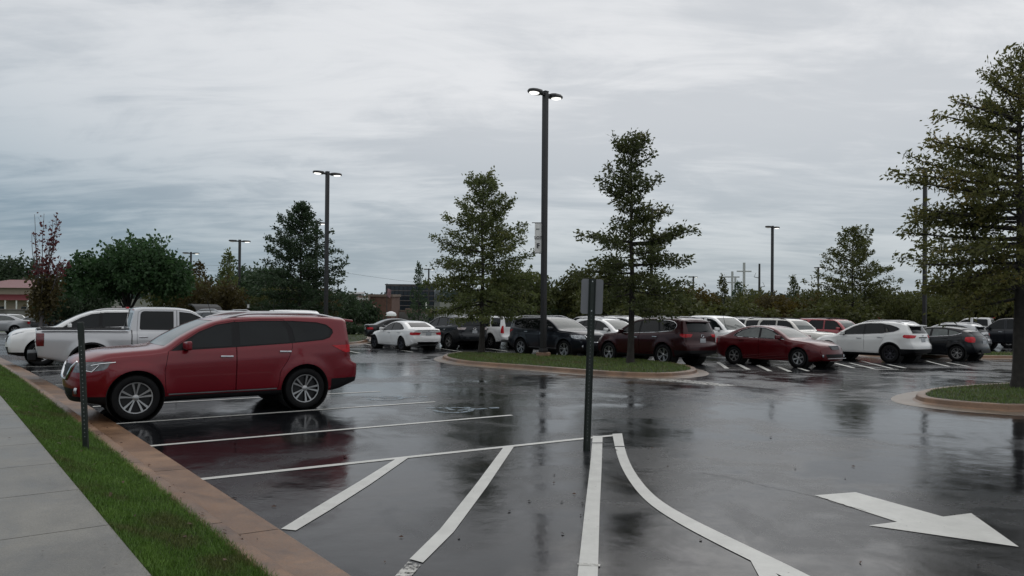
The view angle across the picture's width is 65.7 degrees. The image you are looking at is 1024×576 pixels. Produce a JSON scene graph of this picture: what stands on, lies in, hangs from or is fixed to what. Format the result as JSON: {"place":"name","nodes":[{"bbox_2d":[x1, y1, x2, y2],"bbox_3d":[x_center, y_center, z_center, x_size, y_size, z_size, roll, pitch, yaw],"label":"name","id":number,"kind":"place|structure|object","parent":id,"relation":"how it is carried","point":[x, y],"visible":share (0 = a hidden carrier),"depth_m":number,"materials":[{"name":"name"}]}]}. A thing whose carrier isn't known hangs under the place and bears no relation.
{"place":"outdoors","nodes":[
{"label":"outdoors","id":0,"kind":"place"},
{"bbox_2d":[0,280,33,308],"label":"red roofed building","id":1,"kind":"structure","parent":0,"point":[12,295],"depth_m":149.97,"materials":[{"name":"metal"}]},
{"bbox_2d":[0,309,34,316],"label":"retaining wall","id":2,"kind":"structure","parent":0,"point":[15,311],"depth_m":124.96,"materials":[{"name":"grey"}]},
{"bbox_2d":[0,396,151,575],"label":"sidewalk","id":3,"kind":"structure","parent":0,"point":[52,522],"depth_m":6.05,"materials":[{"name":"concrete"}]},
{"bbox_2d":[0,375,279,575],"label":"grass verge","id":4,"kind":"object","parent":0,"point":[154,521],"depth_m":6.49,"materials":[{"name":"plant"}]},
{"bbox_2d":[0,364,21,379],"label":"grass","id":5,"kind":"structure","parent":4,"relation":"on","point":[7,373],"depth_m":19.52,"materials":[{"name":"green plant"}]},
{"bbox_2d":[77,322,88,448],"bbox_3d":[-5.307,1.288,9.825,0.074,1.737,0.049,-2,0,-20],"label":"sign post","id":6,"kind":"object","parent":4,"relation":"on","point":[83,383],"visible":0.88,"depth_m":9.80,"materials":[{"name":"grey metal"}]},
{"bbox_2d":[110,299,726,322],"bbox_3d":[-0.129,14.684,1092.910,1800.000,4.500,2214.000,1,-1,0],"label":"ground","id":7,"kind":"structure","parent":0,"point":[145,304],"depth_m":435.50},
{"bbox_2d":[0,248,43,280],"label":"tree","id":8,"kind":"object","parent":7,"relation":"on","point":[15,271],"visible":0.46,"depth_m":168.50,"materials":[{"name":"green plant"}]},
{"bbox_2d":[349,292,400,325],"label":"bank building","id":9,"kind":"structure","parent":7,"relation":"on","point":[393,302],"depth_m":164.98,"materials":[{"name":"brown brick"}]},
{"bbox_2d":[385,284,439,320],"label":"office building","id":10,"kind":"structure","parent":7,"relation":"on","point":[403,290],"depth_m":199.98,"materials":[{"name":"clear glass"}]},
{"bbox_2d":[399,308,431,322],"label":"retaining wall","id":11,"kind":"structure","parent":7,"relation":"on","point":[403,314],"depth_m":175.94,"materials":[{"name":"beige stone"}]},
{"bbox_2d":[66,282,928,302],"bbox_3d":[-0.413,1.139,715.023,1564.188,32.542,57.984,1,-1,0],"label":"distant woods","id":12,"kind":"object","parent":7,"relation":"on","point":[446,292],"visible":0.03,"depth_m":725.14,"materials":[{"name":"green plant"}]},
{"bbox_2d":[0,334,1023,575],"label":"parking lot","id":13,"kind":"structure","parent":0,"point":[940,462],"depth_m":10.22,"materials":[{"name":"grey asphalt"}]},
{"bbox_2d":[0,315,30,332],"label":"parked sedan","id":14,"kind":"object","parent":13,"relation":"on","point":[9,323],"visible":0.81,"depth_m":59.92,"materials":[{"name":"silver paint"}]},
{"bbox_2d":[6,315,63,333],"bbox_3d":[-37.482,2.877,62.035,4.789,1.516,2.186,2,-3,-31],"label":"parked sedan","id":15,"kind":"object","parent":13,"relation":"on","point":[34,323],"visible":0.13,"depth_m":61.41,"materials":[{"name":"grey paint"}]},
{"bbox_2d":[23,212,71,326],"bbox_3d":[-26.241,-0.581,45.131,2.613,7.545,2.366,1,-1,0],"label":"maple tree","id":16,"kind":"object","parent":13,"relation":"on","point":[44,294],"visible":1,"depth_m":44.79,"materials":[{"name":"red plant"}]},
{"bbox_2d":[32,287,83,324],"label":"tree","id":17,"kind":"object","parent":13,"relation":"on","point":[66,312],"visible":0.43,"depth_m":54.91,"materials":[{"name":"green plant"}]},
{"bbox_2d":[5,308,129,365],"bbox_3d":[-14.153,1.633,26.885,5.088,1.921,2.397,2,-3,-31],"label":"parked suv","id":18,"kind":"object","parent":13,"relation":"on","point":[19,342],"visible":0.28,"depth_m":25.78,"materials":[{"name":"silver metal"}]},
{"bbox_2d":[59,287,115,319],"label":"tree","id":19,"kind":"object","parent":13,"relation":"on","point":[92,303],"visible":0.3,"depth_m":64.69,"materials":[{"name":"green plant"}]},
{"bbox_2d":[27,300,211,361],"bbox_3d":[-9.755,1.379,21.756,6.020,2.138,2.338,2,-2,-31],"label":"pickup truck","id":20,"kind":"object","parent":13,"relation":"on","point":[144,324],"visible":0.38,"depth_m":20.41,"materials":[{"name":"white paint"}]},
{"bbox_2d":[55,228,195,307],"bbox_3d":[-24.333,-0.242,49.879,8.578,7.172,5.240,1,-1,0],"label":"shade tree","id":21,"kind":"object","parent":13,"relation":"on","point":[125,270],"visible":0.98,"depth_m":48.88,"materials":[{"name":"green plant"}]},
{"bbox_2d":[140,274,209,308],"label":"tree","id":22,"kind":"object","parent":13,"relation":"on","point":[174,304],"visible":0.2,"depth_m":56.70,"materials":[{"name":"green plant"}]},
{"bbox_2d":[0,358,350,575],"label":"kerb","id":23,"kind":"structure","parent":13,"relation":"on","point":[277,550],"depth_m":7.95,"materials":[{"name":"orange concrete"}]},
{"bbox_2d":[191,259,214,287],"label":"oak tree","id":24,"kind":"object","parent":13,"relation":"on","point":[198,269],"visible":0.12,"depth_m":61.84,"materials":[{"name":"green plant"}]},
{"bbox_2d":[61,311,355,421],"bbox_3d":[-5.538,1.374,14.891,5.078,1.858,2.329,1,-1,-34],"label":"parked suv","id":25,"kind":"object","parent":13,"relation":"on","point":[288,359],"visible":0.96,"depth_m":14.16,"materials":[{"name":"red paint"}]},
{"bbox_2d":[177,275,250,311],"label":"tree","id":26,"kind":"object","parent":13,"relation":"on","point":[225,296],"visible":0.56,"depth_m":55.08,"materials":[{"name":"green plant"}]},
{"bbox_2d":[188,304,248,316],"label":"parked suv","id":27,"kind":"object","parent":13,"relation":"on","point":[202,310],"visible":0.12,"depth_m":32.10,"materials":[{"name":"grey paint"}]},
{"bbox_2d":[229,240,250,287],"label":"lamp post","id":28,"kind":"object","parent":13,"relation":"on","point":[239,257],"visible":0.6,"depth_m":68.94,"materials":[{"name":"brown metal"}]},
{"bbox_2d":[207,258,295,307],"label":"tree","id":29,"kind":"object","parent":13,"relation":"on","point":[243,280],"visible":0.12,"depth_m":71.10,"materials":[{"name":"green plant"}]},
{"bbox_2d":[242,261,298,301],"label":"tree","id":30,"kind":"object","parent":13,"relation":"on","point":[250,270],"visible":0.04,"depth_m":76.33,"materials":[{"name":"green plant"}]},
{"bbox_2d":[250,284,305,310],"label":"tree","id":31,"kind":"object","parent":13,"relation":"on","point":[254,299],"visible":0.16,"depth_m":58.94,"materials":[{"name":"green plant"}]},
{"bbox_2d":[269,303,318,313],"bbox_3d":[-7.473,1.599,26.986,2.338,2.138,6.020,1,-2,-20],"label":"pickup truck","id":32,"kind":"object","parent":13,"relation":"on","point":[311,311],"visible":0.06,"depth_m":26.44,"materials":[{"name":"white paint"}]},
{"bbox_2d":[244,200,354,328],"bbox_3d":[-14.752,-1.275,54.928,8.162,9.725,7.426,1,-1,0],"label":"oak tree","id":33,"kind":"object","parent":13,"relation":"on","point":[307,263],"visible":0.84,"depth_m":54.44,"materials":[{"name":"green plant"}]},
{"bbox_2d":[30,366,612,479],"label":"stall lines","id":34,"kind":"object","parent":13,"relation":"on","point":[224,476],"visible":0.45,"depth_m":11.69,"materials":[{"name":"white paint"}]},
{"bbox_2d":[303,287,341,316],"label":"tree","id":35,"kind":"object","parent":13,"relation":"on","point":[329,305],"visible":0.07,"depth_m":61.60,"materials":[{"name":"green plant"}]},
{"bbox_2d":[313,170,341,314],"bbox_3d":[-10.989,-1.672,47.017,1.879,10.490,0.600,1,-1,-43],"label":"lamp post","id":36,"kind":"object","parent":13,"relation":"on","point":[328,174],"visible":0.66,"depth_m":46.95,"materials":[{"name":"brown metal"}]},
{"bbox_2d":[333,286,360,322],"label":"tree","id":37,"kind":"object","parent":13,"relation":"on","point":[351,308],"visible":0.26,"depth_m":69.53,"materials":[{"name":"green plant"}]},
{"bbox_2d":[349,337,370,344],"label":"island kerb","id":38,"kind":"structure","parent":13,"relation":"on","point":[367,340],"depth_m":47.05,"materials":[{"name":"concrete"}]},
{"bbox_2d":[348,334,366,341],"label":"island turf","id":39,"kind":"structure","parent":38,"relation":"in","point":[350,338],"depth_m":51.64,"materials":[{"name":"plant"}]},
{"bbox_2d":[214,247,250,307],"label":"oak tree","id":40,"kind":"object","parent":39,"relation":"on","point":[227,267],"visible":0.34,"depth_m":65.86,"materials":[{"name":"green plant"}]},
{"bbox_2d":[351,324,363,334],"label":"shrub","id":41,"kind":"object","parent":39,"relation":"on","point":[357,330],"visible":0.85,"depth_m":65.60,"materials":[{"name":"green plant"}]},
{"bbox_2d":[346,293,386,325],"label":"shrub","id":42,"kind":"object","parent":13,"relation":"on","point":[369,311],"visible":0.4,"depth_m":73.62,"materials":[{"name":"green plant"}]},
{"bbox_2d":[364,318,408,336],"bbox_3d":[-7.031,2.705,50.930,4.892,1.496,2.223,1,-2,-20],"label":"parked sedan","id":43,"kind":"object","parent":13,"relation":"on","point":[370,329],"visible":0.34,"depth_m":49.69,"materials":[{"name":"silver metal"}]},
{"bbox_2d":[371,321,440,349],"bbox_3d":[-5.540,2.427,40.979,2.223,1.496,4.892,2,-2,-37],"label":"parked sedan","id":44,"kind":"object","parent":13,"relation":"on","point":[403,335],"visible":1,"depth_m":39.59,"materials":[{"name":"white paint"}]},
{"bbox_2d":[395,562,419,575],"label":"broken stripe end","id":45,"kind":"object","parent":13,"relation":"on","point":[402,572],"visible":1,"depth_m":6.14,"materials":[{"name":"paint"}]},
{"bbox_2d":[406,261,433,322],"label":"oak tree","id":46,"kind":"object","parent":13,"relation":"on","point":[415,307],"visible":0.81,"depth_m":79.83,"materials":[{"name":"green plant"}]},
{"bbox_2d":[281,436,602,575],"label":"hatched bay stripes","id":47,"kind":"object","parent":13,"relation":"on","point":[588,550],"visible":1,"depth_m":7.97,"materials":[{"name":"white paint"}]},
{"bbox_2d":[419,315,487,348],"bbox_3d":[-3.346,2.358,43.035,2.305,1.830,4.892,2,-2,-37],"label":"parked suv","id":48,"kind":"object","parent":13,"relation":"on","point":[453,336],"visible":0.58,"depth_m":41.29,"materials":[{"name":"black metal"}]},
{"bbox_2d":[426,407,498,412],"bbox_3d":[-0.895,2.287,14.935,1.398,0.003,0.797,1,-1,-12],"label":"wheelchair symbol","id":49,"kind":"object","parent":13,"relation":"on","point":[469,409],"visible":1,"depth_m":15.00,"materials":[{"name":"white paint"}]},
{"bbox_2d":[459,315,518,348],"bbox_3d":[-1.195,2.401,44.011,2.254,1.839,4.799,2,-2,-37],"label":"parked suv","id":50,"kind":"object","parent":13,"relation":"on","point":[498,333],"visible":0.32,"depth_m":42.12,"materials":[{"name":"white paint"}]},
{"bbox_2d":[2,389,978,564],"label":"leaf litter","id":51,"kind":"object","parent":13,"relation":"on","point":[273,505],"visible":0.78,"depth_m":8.32,"materials":[{"name":"brown plant"}]},
{"bbox_2d":[486,263,563,316],"bbox_3d":[1.014,0.928,61.945,6.584,6.218,7.270,1,-1,-22],"label":"tree","id":52,"kind":"object","parent":13,"relation":"on","point":[551,295],"visible":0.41,"depth_m":60.68,"materials":[{"name":"green plant"}]},
{"bbox_2d":[508,315,602,356],"bbox_3d":[1.988,2.148,35.204,2.329,1.858,5.078,2,-2,-38],"label":"parked suv","id":53,"kind":"object","parent":13,"relation":"on","point":[566,336],"visible":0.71,"depth_m":34.54,"materials":[{"name":"black paint"}]},
{"bbox_2d":[547,306,576,318],"bbox_3d":[4.335,2.617,66.182,4.671,3.330,4.868,1,-1,-19],"label":"shrub","id":54,"kind":"object","parent":13,"relation":"on","point":[556,313],"visible":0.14,"depth_m":64.90,"materials":[{"name":"green plant"}]},
{"bbox_2d":[434,352,708,378],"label":"island kerb","id":55,"kind":"structure","parent":13,"relation":"on","point":[692,372],"depth_m":23.91,"materials":[{"name":"concrete"}]},
{"bbox_2d":[447,351,690,371],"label":"island turf","id":56,"kind":"structure","parent":55,"relation":"in","point":[579,364],"depth_m":26.37,"materials":[{"name":"green plant"}]},
{"bbox_2d":[419,166,540,352],"bbox_3d":[-1.343,-1.240,34.756,5.273,8.342,4.944,1,-1,0],"label":"oak tree","id":57,"kind":"object","parent":56,"relation":"on","point":[500,237],"visible":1,"depth_m":34.36,"materials":[{"name":"green plant"}]},
{"bbox_2d":[527,88,562,355],"bbox_3d":[1.320,-2.504,32.415,1.879,11.100,0.600,1,-1,-44],"label":"lamp post","id":58,"kind":"object","parent":56,"relation":"on","point":[546,97],"visible":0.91,"depth_m":32.34,"materials":[{"name":"brown metal"}]},
{"bbox_2d":[532,222,541,252],"bbox_3d":[1.026,-2.046,32.381,0.436,1.265,0.048,1,-1,0],"label":"banner","id":59,"kind":"object","parent":58,"relation":"attached to","point":[538,232],"visible":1,"depth_m":32.38,"materials":[{"name":"white fabric"}]},
{"bbox_2d":[565,127,702,363],"bbox_3d":[4.145,-1.445,27.098,4.787,8.220,4.396,1,-1,0],"label":"oak tree","id":60,"kind":"object","parent":56,"relation":"on","point":[633,147],"visible":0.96,"depth_m":26.88,"materials":[{"name":"green plant"}]},
{"bbox_2d":[553,263,607,316],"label":"tree","id":61,"kind":"object","parent":13,"relation":"on","point":[568,288],"visible":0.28,"depth_m":62.71,"materials":[{"name":"green plant"}]},
{"bbox_2d":[581,279,602,450],"bbox_3d":[1.079,1.166,11.057,0.305,2.596,0.053,2,0,4],"label":"sign post","id":62,"kind":"object","parent":13,"relation":"on","point":[591,298],"visible":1,"depth_m":11.06,"materials":[{"name":"silver metal"}]},
{"bbox_2d":[573,315,616,320],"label":"parked suv","id":63,"kind":"object","parent":13,"relation":"on","point":[582,316],"visible":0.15,"depth_m":48.26,"materials":[{"name":"white paint"}]},
{"bbox_2d":[576,317,627,355],"bbox_3d":[4.737,2.294,38.034,2.230,1.779,4.670,2,-2,-37],"label":"parked suv","id":64,"kind":"object","parent":13,"relation":"on","point":[603,325],"visible":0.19,"depth_m":37.58,"materials":[{"name":"silver metal"}]},
{"bbox_2d":[567,274,641,318],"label":"tree","id":65,"kind":"object","parent":13,"relation":"on","point":[575,309],"visible":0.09,"depth_m":59.79,"materials":[{"name":"green plant"}]},
{"bbox_2d":[616,316,641,322],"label":"parked suv","id":66,"kind":"object","parent":13,"relation":"on","point":[624,318],"visible":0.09,"depth_m":46.81,"materials":[{"name":"silver metal"}]},
{"bbox_2d":[598,316,716,363],"bbox_3d":[5.413,1.991,30.273,2.305,1.830,4.892,2,-3,-37],"label":"parked suv","id":67,"kind":"object","parent":13,"relation":"on","point":[689,340],"visible":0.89,"depth_m":28.84,"materials":[{"name":"red paint"}]},
{"bbox_2d":[350,344,964,371],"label":"bay lines","id":68,"kind":"object","parent":13,"relation":"on","point":[724,366],"visible":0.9,"depth_m":29.43,"materials":[{"name":"white paint"}]},
{"bbox_2d":[606,287,716,317],"bbox_3d":[10.209,1.799,53.710,7.507,4.014,7.825,1,-1,-4],"label":"shrub","id":69,"kind":"object","parent":13,"relation":"on","point":[695,309],"visible":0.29,"depth_m":52.35,"materials":[{"name":"green plant"}]},
{"bbox_2d":[646,379,733,385],"bbox_3d":[4.619,2.485,21.076,0.848,0.054,2.914,1,-1,-44],"label":"stop bar","id":70,"kind":"object","parent":13,"relation":"on","point":[694,382],"visible":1,"depth_m":20.95,"materials":[{"name":"paint"}]},
{"bbox_2d":[673,283,724,312],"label":"tree","id":71,"kind":"object","parent":13,"relation":"on","point":[704,295],"visible":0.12,"depth_m":57.24,"materials":[{"name":"green plant"}]},
{"bbox_2d":[612,433,808,575],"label":"curved bay line","id":72,"kind":"object","parent":13,"relation":"on","point":[719,538],"visible":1,"depth_m":7.41,"materials":[{"name":"white paint"}]},
{"bbox_2d":[690,313,745,341],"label":"suv","id":73,"kind":"object","parent":13,"relation":"on","point":[722,325],"visible":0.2,"depth_m":35.04,"materials":[{"name":"white paint"}]},
{"bbox_2d":[715,273,730,303],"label":"oak tree","id":74,"kind":"object","parent":13,"relation":"on","point":[723,290],"visible":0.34,"depth_m":69.88,"materials":[{"name":"green plant"}]},
{"bbox_2d":[726,280,743,307],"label":"oak tree","id":75,"kind":"object","parent":13,"relation":"on","point":[737,287],"visible":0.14,"depth_m":75.89,"materials":[{"name":"green plant"}]},
{"bbox_2d":[701,296,782,316],"bbox_3d":[15.598,2.201,55.819,6.644,3.408,6.374,1,-1,-11],"label":"shrub","id":76,"kind":"object","parent":13,"relation":"on","point":[737,309],"visible":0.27,"depth_m":54.90,"materials":[{"name":"green plant"}]},
{"bbox_2d":[723,284,776,311],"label":"tree","id":77,"kind":"object","parent":13,"relation":"on","point":[749,296],"visible":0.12,"depth_m":70.01,"materials":[{"name":"green plant"}]},
{"bbox_2d":[751,560,777,575],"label":"painted road line","id":78,"kind":"object","parent":13,"relation":"on","point":[762,568],"visible":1,"depth_m":6.27,"materials":[{"name":"white paint"}]},
{"bbox_2d":[747,289,792,318],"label":"tree","id":79,"kind":"object","parent":13,"relation":"on","point":[765,301],"visible":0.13,"depth_m":61.38,"materials":[{"name":"green plant"}]},
{"bbox_2d":[765,226,779,295],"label":"lamp post","id":80,"kind":"object","parent":13,"relation":"on","point":[772,257],"visible":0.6,"depth_m":71.97,"materials":[{"name":"brown metal"}]},
{"bbox_2d":[716,325,845,367],"bbox_3d":[9.862,2.141,29.485,2.186,1.516,4.789,2,-3,-37],"label":"parked sedan","id":81,"kind":"object","parent":13,"relation":"on","point":[767,343],"visible":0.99,"depth_m":28.77,"materials":[{"name":"red paint"}]},
{"bbox_2d":[744,317,835,338],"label":"parked suv","id":82,"kind":"object","parent":13,"relation":"on","point":[805,327],"visible":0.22,"depth_m":39.59,"materials":[{"name":"beige paint"}]},
{"bbox_2d":[786,274,800,300],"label":"oak tree","id":83,"kind":"object","parent":13,"relation":"on","point":[793,280],"visible":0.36,"depth_m":71.86,"materials":[{"name":"green plant"}]},
{"bbox_2d":[762,292,848,318],"bbox_3d":[22.146,2.224,59.855,6.894,3.858,6.614,1,-1,-20],"label":"shrub","id":84,"kind":"object","parent":13,"relation":"on","point":[784,308],"visible":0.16,"depth_m":59.41,"materials":[{"name":"green plant"}]},
{"bbox_2d":[792,284,856,303],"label":"tree","id":85,"kind":"object","parent":13,"relation":"on","point":[823,293],"visible":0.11,"depth_m":65.49,"materials":[{"name":"green plant"}]},
{"bbox_2d":[798,317,854,333],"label":"parked suv","id":86,"kind":"object","parent":13,"relation":"on","point":[836,325],"visible":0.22,"depth_m":43.63,"materials":[{"name":"red paint"}]},
{"bbox_2d":[786,297,883,323],"bbox_3d":[22.079,2.234,54.201,6.455,3.311,6.193,0,-1,3],"label":"shrub","id":87,"kind":"object","parent":13,"relation":"on","point":[856,315],"visible":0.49,"depth_m":53.11,"materials":[{"name":"green plant"}]},
{"bbox_2d":[794,224,907,319],"bbox_3d":[24.901,-0.339,58.212,8.254,8.792,7.629,1,-1,-36],"label":"oak tree","id":88,"kind":"object","parent":13,"relation":"on","point":[860,252],"visible":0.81,"depth_m":57.66,"materials":[{"name":"green plant"}]},
{"bbox_2d":[817,320,931,362],"bbox_3d":[15.271,2.245,33.833,2.230,1.779,4.670,2,-3,-37],"label":"parked suv","id":89,"kind":"object","parent":13,"relation":"on","point":[895,341],"visible":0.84,"depth_m":32.56,"materials":[{"name":"white paint"}]},
{"bbox_2d":[861,285,915,318],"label":"tree","id":90,"kind":"object","parent":13,"relation":"on","point":[901,293],"visible":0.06,"depth_m":63.12,"materials":[{"name":"green plant"}]},
{"bbox_2d":[881,289,935,326],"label":"tree","id":91,"kind":"object","parent":13,"relation":"on","point":[902,312],"visible":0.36,"depth_m":57.75,"materials":[{"name":"green plant"}]},
{"bbox_2d":[816,492,1018,546],"bbox_3d":[3.953,2.253,7.843,1.319,0.001,1.895,1,-1,0],"label":"direction arrow","id":92,"kind":"object","parent":13,"relation":"on","point":[969,526],"visible":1,"depth_m":7.68,"materials":[{"name":"white paint"}]},
{"bbox_2d":[916,167,934,327],"bbox_3d":[24.458,-1.623,47.019,1.879,11.010,0.600,1,-1,-37],"label":"lamp post","id":93,"kind":"object","parent":13,"relation":"on","point":[924,308],"visible":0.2,"depth_m":46.95,"materials":[{"name":"brown metal"}]},
{"bbox_2d":[859,355,1011,358],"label":"island kerb","id":94,"kind":"structure","parent":13,"relation":"on","point":[983,357],"depth_m":36.45,"materials":[{"name":"concrete"}]},
{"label":"island turf","id":95,"kind":"structure","parent":94,"relation":"in","visible":0},
{"bbox_2d":[925,351,1011,355],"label":"grass","id":96,"kind":"structure","parent":95,"relation":"on","point":[999,353],"depth_m":37.70,"materials":[{"name":"green plant"}]},
{"bbox_2d":[909,294,965,326],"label":"tree","id":97,"kind":"object","parent":13,"relation":"on","point":[931,304],"visible":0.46,"depth_m":51.59,"materials":[{"name":"green plant"}]},
{"bbox_2d":[924,326,990,360],"bbox_3d":[19.183,2.482,36.044,2.200,1.516,4.351,2,-2,-37],"label":"parked hatchback","id":98,"kind":"object","parent":13,"relation":"on","point":[958,343],"visible":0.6,"depth_m":34.59,"materials":[{"name":"black paint"}]},
{"bbox_2d":[891,383,1023,415],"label":"island kerb","id":99,"kind":"structure","parent":13,"relation":"on","point":[919,399],"depth_m":15.73,"materials":[{"name":"concrete"}]},
{"bbox_2d":[925,382,1023,403],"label":"island turf","id":100,"kind":"structure","parent":99,"relation":"in","point":[938,396],"depth_m":17.00,"materials":[{"name":"plant"}]},
{"bbox_2d":[879,42,1023,388],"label":"oak tree","id":101,"kind":"object","parent":100,"relation":"on","point":[986,217],"visible":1,"depth_m":18.63,"materials":[{"name":"green plant"}]},
{"bbox_2d":[932,322,991,345],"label":"parked suv","id":102,"kind":"object","parent":13,"relation":"on","point":[982,329],"visible":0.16,"depth_m":41.56,"materials":[{"name":"silver metal"}]},
{"bbox_2d":[943,273,1013,321],"bbox_3d":[33.496,0.971,54.178,8.246,6.032,8.037,0,-1,18],"label":"tree","id":103,"kind":"object","parent":13,"relation":"on","point":[1002,312],"visible":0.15,"depth_m":53.01,"materials":[{"name":"green plant"}]},
{"bbox_2d":[959,317,1012,347],"bbox_3d":[30.063,2.736,50.888,6.020,2.138,2.338,-1,-2,39],"label":"pickup truck","id":104,"kind":"object","parent":13,"relation":"on","point":[985,321],"visible":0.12,"depth_m":50.14,"materials":[{"name":"white paint"}]},
{"bbox_2d":[986,315,1013,348],"bbox_3d":[28.687,2.552,44.856,2.338,2.138,6.020,2,-2,-37],"label":"pickup truck","id":105,"kind":"object","parent":13,"relation":"on","point":[1000,330],"visible":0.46,"depth_m":44.76,"materials":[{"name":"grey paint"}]},
{"bbox_2d":[0,0,1023,296],"label":"sky","id":106,"kind":"structure","parent":0,"point":[198,123],"materials":[{"name":"grey"}]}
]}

